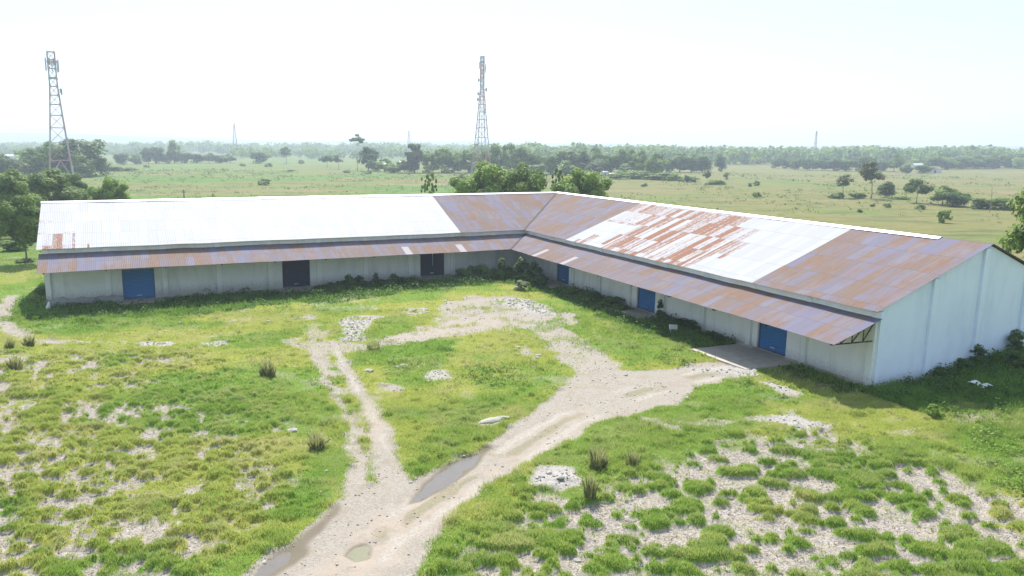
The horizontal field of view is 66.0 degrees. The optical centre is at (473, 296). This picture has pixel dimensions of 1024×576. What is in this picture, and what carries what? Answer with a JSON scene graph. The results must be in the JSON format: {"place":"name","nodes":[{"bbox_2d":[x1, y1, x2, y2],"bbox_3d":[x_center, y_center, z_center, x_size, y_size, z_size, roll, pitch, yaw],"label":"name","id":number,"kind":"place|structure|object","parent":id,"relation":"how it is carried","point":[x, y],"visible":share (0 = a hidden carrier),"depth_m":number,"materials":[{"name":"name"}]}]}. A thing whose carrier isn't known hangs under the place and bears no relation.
{"place":"outdoors","nodes":[
{"label":"outdoors","id":0,"kind":"place"},
{"bbox_2d":[0,151,1023,575],"bbox_3d":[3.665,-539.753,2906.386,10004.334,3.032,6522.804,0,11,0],"label":"ground","id":1,"kind":"structure","parent":0,"point":[396,547],"depth_m":40.90,"materials":[{"name":"soil"}]},
{"bbox_2d":[0,153,19,174],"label":"tree","id":2,"kind":"object","parent":1,"relation":"on","point":[5,161],"visible":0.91,"depth_m":351.16,"materials":[{"name":"green plant"}]},
{"bbox_2d":[0,240,27,250],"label":"shrub","id":3,"kind":"object","parent":1,"relation":"on","point":[8,245],"visible":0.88,"depth_m":113.51,"materials":[{"name":"green plant"}]},
{"bbox_2d":[5,354,24,369],"bbox_3d":[-30.784,4.331,52.904,1.203,1.184,1.335,-5,12,-24],"label":"grass clump","id":4,"kind":"object","parent":1,"relation":"on","point":[13,363],"visible":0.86,"depth_m":52.73,"materials":[{"name":"green plant"}]},
{"bbox_2d":[5,158,29,172],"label":"tree","id":5,"kind":"object","parent":1,"relation":"on","point":[23,167],"visible":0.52,"depth_m":360.35,"materials":[{"name":"green plant"}]},
{"bbox_2d":[0,194,39,262],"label":"tree","id":6,"kind":"object","parent":1,"relation":"on","point":[20,225],"visible":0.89,"depth_m":99.46,"materials":[{"name":"green plant"}]},
{"bbox_2d":[0,168,47,238],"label":"tree","id":7,"kind":"object","parent":1,"relation":"on","point":[12,184],"visible":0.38,"depth_m":125.72,"materials":[{"name":"green plant"}]},
{"bbox_2d":[13,148,42,174],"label":"tree","id":8,"kind":"object","parent":1,"relation":"on","point":[26,156],"visible":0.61,"depth_m":371.46,"materials":[{"name":"green plant"}]},
{"bbox_2d":[35,140,67,170],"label":"tree","id":9,"kind":"object","parent":1,"relation":"on","point":[44,150],"visible":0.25,"depth_m":364.95,"materials":[{"name":"green plant"}]},
{"bbox_2d":[18,167,88,207],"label":"tree","id":10,"kind":"object","parent":1,"relation":"on","point":[46,182],"visible":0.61,"depth_m":147.66,"materials":[{"name":"green plant"}]},
{"bbox_2d":[44,47,73,173],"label":"telecom mast","id":11,"kind":"object","parent":1,"relation":"on","point":[54,62],"visible":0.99,"depth_m":312.04,"materials":[{"name":"grey metal"}]},
{"bbox_2d":[44,161,82,174],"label":"tree","id":12,"kind":"object","parent":1,"relation":"on","point":[61,167],"visible":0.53,"depth_m":358.34,"materials":[{"name":"green plant"}]},
{"bbox_2d":[53,172,90,200],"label":"tree","id":13,"kind":"object","parent":1,"relation":"on","point":[73,180],"visible":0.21,"depth_m":156.01,"materials":[{"name":"green plant"}]},
{"bbox_2d":[47,138,107,163],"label":"tree","id":14,"kind":"object","parent":1,"relation":"on","point":[86,149],"visible":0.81,"depth_m":365.03,"materials":[{"name":"green plant"}]},
{"bbox_2d":[64,153,96,175],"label":"tree","id":15,"kind":"object","parent":1,"relation":"on","point":[84,168],"visible":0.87,"depth_m":357.36,"materials":[{"name":"green plant"}]},
{"bbox_2d":[85,153,112,175],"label":"tree","id":16,"kind":"object","parent":1,"relation":"on","point":[100,164],"visible":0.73,"depth_m":377.13,"materials":[{"name":"green plant"}]},
{"bbox_2d":[86,176,131,199],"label":"tree","id":17,"kind":"object","parent":1,"relation":"on","point":[113,189],"visible":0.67,"depth_m":147.36,"materials":[{"name":"green plant"}]},
{"bbox_2d":[113,152,129,164],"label":"tree","id":18,"kind":"object","parent":1,"relation":"on","point":[121,158],"visible":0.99,"depth_m":602.86,"materials":[{"name":"green plant"}]},
{"bbox_2d":[139,147,153,163],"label":"tree","id":19,"kind":"object","parent":1,"relation":"on","point":[146,157],"visible":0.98,"depth_m":643.67,"materials":[{"name":"green plant"}]},
{"bbox_2d":[147,147,163,162],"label":"tree","id":20,"kind":"object","parent":1,"relation":"on","point":[155,157],"visible":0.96,"depth_m":646.53,"materials":[{"name":"green plant"}]},
{"bbox_2d":[166,140,180,162],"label":"tree","id":21,"kind":"object","parent":1,"relation":"on","point":[172,143],"visible":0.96,"depth_m":651.09,"materials":[{"name":"green plant"}]},
{"bbox_2d":[0,140,473,158],"bbox_3d":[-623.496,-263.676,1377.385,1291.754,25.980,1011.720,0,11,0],"label":"woods","id":22,"kind":"object","parent":1,"relation":"on","point":[343,149],"visible":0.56,"depth_m":1293.57,"materials":[{"name":"green plant"}]},
{"bbox_2d":[249,151,271,162],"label":"tree","id":23,"kind":"object","parent":1,"relation":"on","point":[260,156],"visible":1,"depth_m":651.72,"materials":[{"name":"green plant"}]},
{"bbox_2d":[258,355,276,376],"bbox_3d":[-13.344,4.486,51.147,1.540,1.480,1.388,11,15,43],"label":"grass clump","id":24,"kind":"object","parent":1,"relation":"on","point":[265,369],"visible":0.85,"depth_m":50.99,"materials":[{"name":"green plant"}]},
{"bbox_2d":[254,552,290,575],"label":"puddle","id":25,"kind":"object","parent":1,"relation":"on","point":[273,564],"visible":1,"depth_m":28.58,"materials":[{"name":"liquid"}]},
{"bbox_2d":[306,430,328,450],"bbox_3d":[-7.722,7.067,39.098,1.184,0.982,1.235,1,11,4],"label":"grass clump","id":26,"kind":"object","parent":1,"relation":"on","point":[316,443],"visible":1,"depth_m":38.99,"materials":[{"name":"green plant"}]},
{"bbox_2d":[347,546,371,561],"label":"puddle","id":27,"kind":"object","parent":1,"relation":"on","point":[358,554],"visible":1,"depth_m":29.29,"materials":[{"name":"liquid"}]},
{"bbox_2d":[356,146,379,169],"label":"tree","id":28,"kind":"object","parent":1,"relation":"on","point":[367,153],"visible":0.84,"depth_m":461.94,"materials":[{"name":"green plant"}]},
{"bbox_2d":[397,159,415,172],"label":"tree","id":29,"kind":"object","parent":1,"relation":"on","point":[407,165],"visible":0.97,"depth_m":429.21,"materials":[{"name":"green plant"}]},
{"bbox_2d":[405,143,422,170],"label":"tree","id":30,"kind":"object","parent":1,"relation":"on","point":[414,155],"visible":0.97,"depth_m":430.60,"materials":[{"name":"green plant"}]},
{"bbox_2d":[420,170,436,193],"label":"tree","id":31,"kind":"object","parent":1,"relation":"on","point":[425,187],"visible":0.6,"depth_m":128.31,"materials":[{"name":"green plant"}]},
{"bbox_2d":[420,150,439,172],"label":"tree","id":32,"kind":"object","parent":1,"relation":"on","point":[426,156],"visible":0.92,"depth_m":432.00,"materials":[{"name":"green plant"}]},
{"bbox_2d":[429,147,453,172],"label":"tree","id":33,"kind":"object","parent":1,"relation":"on","point":[440,153],"visible":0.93,"depth_m":432.85,"materials":[{"name":"green plant"}]},
{"bbox_2d":[412,454,479,501],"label":"puddle","id":34,"kind":"object","parent":1,"relation":"on","point":[449,475],"visible":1,"depth_m":36.11,"materials":[{"name":"liquid"}]},
{"bbox_2d":[444,150,466,172],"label":"tree","id":35,"kind":"object","parent":1,"relation":"on","point":[454,164],"visible":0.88,"depth_m":434.55,"materials":[{"name":"green plant"}]},
{"bbox_2d":[455,267,471,280],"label":"shrub","id":36,"kind":"object","parent":1,"relation":"on","point":[462,273],"visible":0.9,"depth_m":87.64,"materials":[{"name":"green plant"}]},
{"bbox_2d":[458,149,479,172],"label":"tree","id":37,"kind":"object","parent":1,"relation":"on","point":[467,165],"visible":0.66,"depth_m":435.90,"materials":[{"name":"green plant"}]},
{"bbox_2d":[121,296,825,575],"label":"gravel","id":38,"kind":"structure","parent":1,"relation":"on","point":[370,317],"depth_m":53.70,"materials":[{"name":"grey gravel"}]},
{"bbox_2d":[447,160,513,193],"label":"tree","id":39,"kind":"object","parent":1,"relation":"on","point":[488,178],"visible":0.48,"depth_m":123.96,"materials":[{"name":"green plant"}]},
{"bbox_2d":[471,56,490,175],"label":"telecom mast","id":40,"kind":"object","parent":1,"relation":"on","point":[482,65],"visible":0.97,"depth_m":361.98,"materials":[{"name":"grey metal"}]},
{"bbox_2d":[475,263,491,279],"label":"shrub","id":41,"kind":"object","parent":1,"relation":"on","point":[484,271],"visible":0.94,"depth_m":88.18,"materials":[{"name":"green plant"}]},
{"bbox_2d":[488,142,508,172],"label":"tree","id":42,"kind":"object","parent":1,"relation":"on","point":[495,147],"visible":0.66,"depth_m":421.23,"materials":[{"name":"green plant"}]},
{"bbox_2d":[496,257,511,280],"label":"shrub","id":43,"kind":"object","parent":1,"relation":"on","point":[504,272],"visible":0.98,"depth_m":88.50,"materials":[{"name":"green plant"}]},
{"bbox_2d":[496,142,520,171],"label":"tree","id":44,"kind":"object","parent":1,"relation":"on","point":[510,163],"visible":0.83,"depth_m":423.52,"materials":[{"name":"green plant"}]},
{"bbox_2d":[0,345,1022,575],"bbox_3d":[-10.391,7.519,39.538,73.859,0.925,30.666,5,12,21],"label":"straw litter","id":45,"kind":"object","parent":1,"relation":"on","point":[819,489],"visible":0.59,"depth_m":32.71,"materials":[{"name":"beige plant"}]},
{"bbox_2d":[0,252,1023,575],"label":"grass","id":46,"kind":"structure","parent":1,"relation":"on","point":[1012,424],"depth_m":41.07,"materials":[{"name":"green plant"}]},
{"bbox_2d":[0,267,1023,421],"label":"wall weeds","id":47,"kind":"object","parent":1,"relation":"on","point":[438,281],"depth_m":73.00,"materials":[{"name":"green plant"}]},
{"bbox_2d":[20,168,1019,252],"bbox_3d":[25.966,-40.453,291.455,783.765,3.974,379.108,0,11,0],"label":"field scrub","id":48,"kind":"object","parent":1,"relation":"on","point":[370,176],"visible":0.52,"depth_m":334.14,"materials":[{"name":"green plant"}]},
{"bbox_2d":[513,256,533,281],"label":"shrub","id":49,"kind":"object","parent":1,"relation":"on","point":[521,274],"visible":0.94,"depth_m":87.11,"materials":[{"name":"green plant"}]},
{"bbox_2d":[513,146,533,171],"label":"tree","id":50,"kind":"object","parent":1,"relation":"on","point":[522,152],"visible":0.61,"depth_m":423.12,"materials":[{"name":"green plant"}]},
{"bbox_2d":[501,162,547,192],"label":"tree","id":51,"kind":"object","parent":1,"relation":"on","point":[522,179],"visible":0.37,"depth_m":121.11,"materials":[{"name":"green plant"}]},
{"bbox_2d":[36,192,1023,387],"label":"warehouse","id":52,"kind":"structure","parent":1,"relation":"on","point":[868,306],"depth_m":75.13,"materials":[{"name":"metal"}]},
{"bbox_2d":[122,268,155,298],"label":"shutter door","id":53,"kind":"structure","parent":52,"relation":"in","point":[137,283],"depth_m":78.47,"materials":[{"name":"blue paint"}]},
{"bbox_2d":[282,260,309,287],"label":"shutter door","id":54,"kind":"structure","parent":52,"relation":"in","point":[296,273],"depth_m":84.66,"materials":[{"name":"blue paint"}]},
{"bbox_2d":[420,253,443,276],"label":"shutter door","id":55,"kind":"structure","parent":52,"relation":"in","point":[431,264],"depth_m":90.85,"materials":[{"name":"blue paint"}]},
{"bbox_2d":[557,263,568,283],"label":"shutter door","id":56,"kind":"structure","parent":52,"relation":"in","point":[562,270],"depth_m":87.14,"materials":[{"name":"blue paint"}]},
{"bbox_2d":[638,287,655,312],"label":"shutter door","id":57,"kind":"structure","parent":52,"relation":"in","point":[646,298],"depth_m":72.31,"materials":[{"name":"blue paint"}]},
{"bbox_2d":[758,323,786,355],"bbox_3d":[21.914,2.571,57.346,0.130,3.016,2.950,-4,12,-21],"label":"shutter door","id":58,"kind":"structure","parent":52,"relation":"in","point":[772,339],"depth_m":57.54,"materials":[{"name":"blue paint"}]},
{"bbox_2d":[524,262,544,282],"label":"shrub","id":59,"kind":"object","parent":1,"relation":"on","point":[538,270],"visible":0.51,"depth_m":86.63,"materials":[{"name":"green plant"}]},
{"bbox_2d":[525,153,547,170],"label":"tree","id":60,"kind":"object","parent":1,"relation":"on","point":[535,158],"visible":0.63,"depth_m":424.37,"materials":[{"name":"green plant"}]},
{"bbox_2d":[529,274,549,284],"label":"shrub","id":61,"kind":"object","parent":1,"relation":"on","point":[542,278],"visible":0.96,"depth_m":85.21,"materials":[{"name":"green plant"}]},
{"bbox_2d":[540,153,563,173],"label":"tree","id":62,"kind":"object","parent":1,"relation":"on","point":[552,161],"visible":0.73,"depth_m":427.14,"materials":[{"name":"green plant"}]},
{"bbox_2d":[555,150,577,167],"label":"tree","id":63,"kind":"object","parent":1,"relation":"on","point":[561,154],"visible":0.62,"depth_m":428.61,"materials":[{"name":"green plant"}]},
{"bbox_2d":[557,160,576,174],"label":"tree","id":64,"kind":"object","parent":1,"relation":"on","point":[567,168],"visible":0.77,"depth_m":413.94,"materials":[{"name":"green plant"}]},
{"bbox_2d":[565,150,590,170],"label":"tree","id":65,"kind":"object","parent":1,"relation":"on","point":[582,156],"visible":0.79,"depth_m":430.83,"materials":[{"name":"green plant"}]},
{"bbox_2d":[550,168,612,197],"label":"tree","id":66,"kind":"object","parent":1,"relation":"on","point":[588,184],"visible":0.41,"depth_m":127.18,"materials":[{"name":"green plant"}]},
{"bbox_2d":[582,472,599,498],"bbox_3d":[4.968,7.916,33.411,0.740,1.234,0.821,6,12,29],"label":"grass clump","id":67,"kind":"object","parent":1,"relation":"on","point":[590,487],"visible":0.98,"depth_m":33.34,"materials":[{"name":"green plant"}]},
{"bbox_2d":[581,290,603,301],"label":"shrub","id":68,"kind":"object","parent":1,"relation":"on","point":[588,295],"visible":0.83,"depth_m":76.69,"materials":[{"name":"green plant"}]},
{"bbox_2d":[586,147,604,166],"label":"tree","id":69,"kind":"object","parent":1,"relation":"on","point":[596,151],"visible":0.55,"depth_m":431.34,"materials":[{"name":"green plant"}]},
{"bbox_2d":[584,159,608,174],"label":"tree","id":70,"kind":"object","parent":1,"relation":"on","point":[597,166],"visible":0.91,"depth_m":417.68,"materials":[{"name":"green plant"}]},
{"bbox_2d":[587,444,610,469],"bbox_3d":[5.852,7.407,36.882,1.232,1.283,1.110,1,11,4],"label":"grass clump","id":71,"kind":"object","parent":1,"relation":"on","point":[598,460],"visible":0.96,"depth_m":36.76,"materials":[{"name":"green plant"}]},
{"bbox_2d":[592,153,621,172],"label":"tree","id":72,"kind":"object","parent":1,"relation":"on","point":[611,159],"visible":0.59,"depth_m":424.99,"materials":[{"name":"green plant"}]},
{"bbox_2d":[596,296,624,306],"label":"shrub","id":73,"kind":"object","parent":1,"relation":"on","point":[609,300],"visible":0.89,"depth_m":74.57,"materials":[{"name":"green plant"}]},
{"bbox_2d":[614,148,631,170],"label":"tree","id":74,"kind":"object","parent":1,"relation":"on","point":[623,153],"visible":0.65,"depth_m":426.58,"materials":[{"name":"green plant"}]},
{"bbox_2d":[618,160,643,170],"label":"tree","id":75,"kind":"object","parent":1,"relation":"on","point":[625,167],"visible":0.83,"depth_m":414.53,"materials":[{"name":"green plant"}]},
{"bbox_2d":[624,446,642,467],"bbox_3d":[7.486,7.519,36.937,0.833,1.086,0.924,9,14,38],"label":"grass clump","id":76,"kind":"object","parent":1,"relation":"on","point":[631,459],"visible":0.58,"depth_m":36.86,"materials":[{"name":"green plant"}]},
{"bbox_2d":[632,149,650,170],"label":"tree","id":77,"kind":"object","parent":1,"relation":"on","point":[642,158],"visible":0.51,"depth_m":420.19,"materials":[{"name":"green plant"}]},
{"bbox_2d":[644,152,669,172],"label":"tree","id":78,"kind":"object","parent":1,"relation":"on","point":[655,166],"visible":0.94,"depth_m":406.62,"materials":[{"name":"green plant"}]},
{"bbox_2d":[660,158,677,171],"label":"tree","id":79,"kind":"object","parent":1,"relation":"on","point":[671,165],"visible":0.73,"depth_m":481.29,"materials":[{"name":"green plant"}]},
{"bbox_2d":[668,153,688,171],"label":"tree","id":80,"kind":"object","parent":1,"relation":"on","point":[680,158],"visible":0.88,"depth_m":481.57,"materials":[{"name":"green plant"}]},
{"bbox_2d":[683,154,705,171],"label":"tree","id":81,"kind":"object","parent":1,"relation":"on","point":[692,161],"visible":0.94,"depth_m":484.08,"materials":[{"name":"green plant"}]},
{"bbox_2d":[696,156,712,172],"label":"tree","id":82,"kind":"object","parent":1,"relation":"on","point":[705,164],"visible":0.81,"depth_m":485.33,"materials":[{"name":"green plant"}]},
{"bbox_2d":[714,153,726,171],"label":"tree","id":83,"kind":"object","parent":1,"relation":"on","point":[721,165],"visible":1,"depth_m":512.79,"materials":[{"name":"green plant"}]},
{"bbox_2d":[465,141,1023,167],"bbox_3d":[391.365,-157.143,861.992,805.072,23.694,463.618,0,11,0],"label":"woods","id":84,"kind":"object","parent":1,"relation":"on","point":[747,155],"visible":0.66,"depth_m":756.27,"materials":[{"name":"green plant"}]},
{"bbox_2d":[801,159,819,169],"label":"tree","id":85,"kind":"object","parent":1,"relation":"on","point":[808,164],"visible":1,"depth_m":570.72,"materials":[{"name":"green plant"}]},
{"bbox_2d":[824,158,845,170],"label":"tree","id":86,"kind":"object","parent":1,"relation":"on","point":[837,164],"visible":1,"depth_m":560.28,"materials":[{"name":"green plant"}]},
{"bbox_2d":[836,175,854,193],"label":"tree","id":87,"kind":"object","parent":1,"relation":"on","point":[843,179],"visible":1,"depth_m":238.63,"materials":[{"name":"green plant"}]},
{"bbox_2d":[834,159,856,170],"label":"tree","id":88,"kind":"object","parent":1,"relation":"on","point":[849,163],"visible":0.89,"depth_m":560.33,"materials":[{"name":"green plant"}]},
{"bbox_2d":[858,160,885,198],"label":"tree","id":89,"kind":"object","parent":1,"relation":"on","point":[869,174],"visible":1,"depth_m":237.20,"materials":[{"name":"green plant"}]},
{"bbox_2d":[876,181,896,196],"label":"tree","id":90,"kind":"object","parent":1,"relation":"on","point":[884,187],"visible":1,"depth_m":243.32,"materials":[{"name":"green plant"}]},
{"bbox_2d":[885,154,906,171],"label":"tree","id":91,"kind":"object","parent":1,"relation":"on","point":[897,161],"visible":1,"depth_m":555.27,"materials":[{"name":"green plant"}]},
{"bbox_2d":[903,178,936,202],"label":"tree","id":92,"kind":"object","parent":1,"relation":"on","point":[913,185],"visible":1,"depth_m":219.03,"materials":[{"name":"green plant"}]},
{"bbox_2d":[924,156,946,166],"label":"tree","id":93,"kind":"object","parent":1,"relation":"on","point":[938,161],"visible":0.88,"depth_m":611.83,"materials":[{"name":"green plant"}]},
{"bbox_2d":[925,403,945,416],"bbox_3d":[25.900,6.403,44.209,0.904,0.797,0.955,-1,11,-7],"label":"shrub","id":94,"kind":"object","parent":1,"relation":"on","point":[933,410],"visible":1,"depth_m":44.00,"materials":[{"name":"green plant"}]},
{"bbox_2d":[935,209,952,222],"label":"shrub","id":95,"kind":"object","parent":1,"relation":"on","point":[944,213],"visible":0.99,"depth_m":162.46,"materials":[{"name":"green plant"}]},
{"bbox_2d":[928,185,960,204],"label":"tree","id":96,"kind":"object","parent":1,"relation":"on","point":[936,196],"visible":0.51,"depth_m":211.49,"materials":[{"name":"green plant"}]},
{"bbox_2d":[941,158,961,169],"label":"tree","id":97,"kind":"object","parent":1,"relation":"on","point":[951,163],"visible":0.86,"depth_m":613.47,"materials":[{"name":"green plant"}]},
{"bbox_2d":[940,192,971,206],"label":"tree","id":98,"kind":"object","parent":1,"relation":"on","point":[956,198],"visible":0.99,"depth_m":206.48,"materials":[{"name":"green plant"}]},
{"bbox_2d":[954,156,978,168],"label":"tree","id":99,"kind":"object","parent":1,"relation":"on","point":[966,162],"visible":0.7,"depth_m":634.71,"materials":[{"name":"grey plant"}]},
{"bbox_2d":[969,343,991,365],"bbox_3d":[33.450,3.798,51.922,1.316,1.450,1.602,3,11,16],"label":"shrub","id":100,"kind":"object","parent":1,"relation":"on","point":[979,349],"visible":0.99,"depth_m":51.57,"materials":[{"name":"green plant"}]},
{"bbox_2d":[968,156,994,168],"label":"tree","id":101,"kind":"object","parent":1,"relation":"on","point":[981,160],"visible":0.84,"depth_m":638.67,"materials":[{"name":"green plant"}]},
{"bbox_2d":[969,197,1011,209],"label":"tree","id":102,"kind":"object","parent":1,"relation":"on","point":[995,202],"visible":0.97,"depth_m":198.89,"materials":[{"name":"green plant"}]},
{"bbox_2d":[985,153,1009,168],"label":"tree","id":103,"kind":"object","parent":1,"relation":"on","point":[997,159],"visible":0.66,"depth_m":641.13,"materials":[{"name":"grey plant"}]},
{"bbox_2d":[996,187,1023,257],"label":"tree","id":104,"kind":"object","parent":1,"relation":"on","point":[1016,235],"visible":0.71,"depth_m":61.80,"materials":[{"name":"green plant"}]},
{"bbox_2d":[1005,329,1023,348],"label":"shrub","id":105,"kind":"object","parent":1,"relation":"on","point":[1015,339],"visible":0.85,"depth_m":52.93,"materials":[{"name":"green plant"}]},
{"bbox_2d":[1006,350,1023,365],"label":"shrub","id":106,"kind":"object","parent":1,"relation":"on","point":[1017,357],"visible":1,"depth_m":50.64,"materials":[{"name":"green plant"}]},
{"bbox_2d":[0,133,1023,150],"bbox_3d":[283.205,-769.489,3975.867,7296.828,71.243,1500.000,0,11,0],"label":"hills","id":107,"kind":"structure","parent":0,"point":[39,138],"depth_m":3565.31,"materials":[{"name":"green plant"}]},
{"bbox_2d":[0,0,1023,146],"label":"sky","id":108,"kind":"structure","parent":0,"point":[763,73],"materials":[{"name":"white"}]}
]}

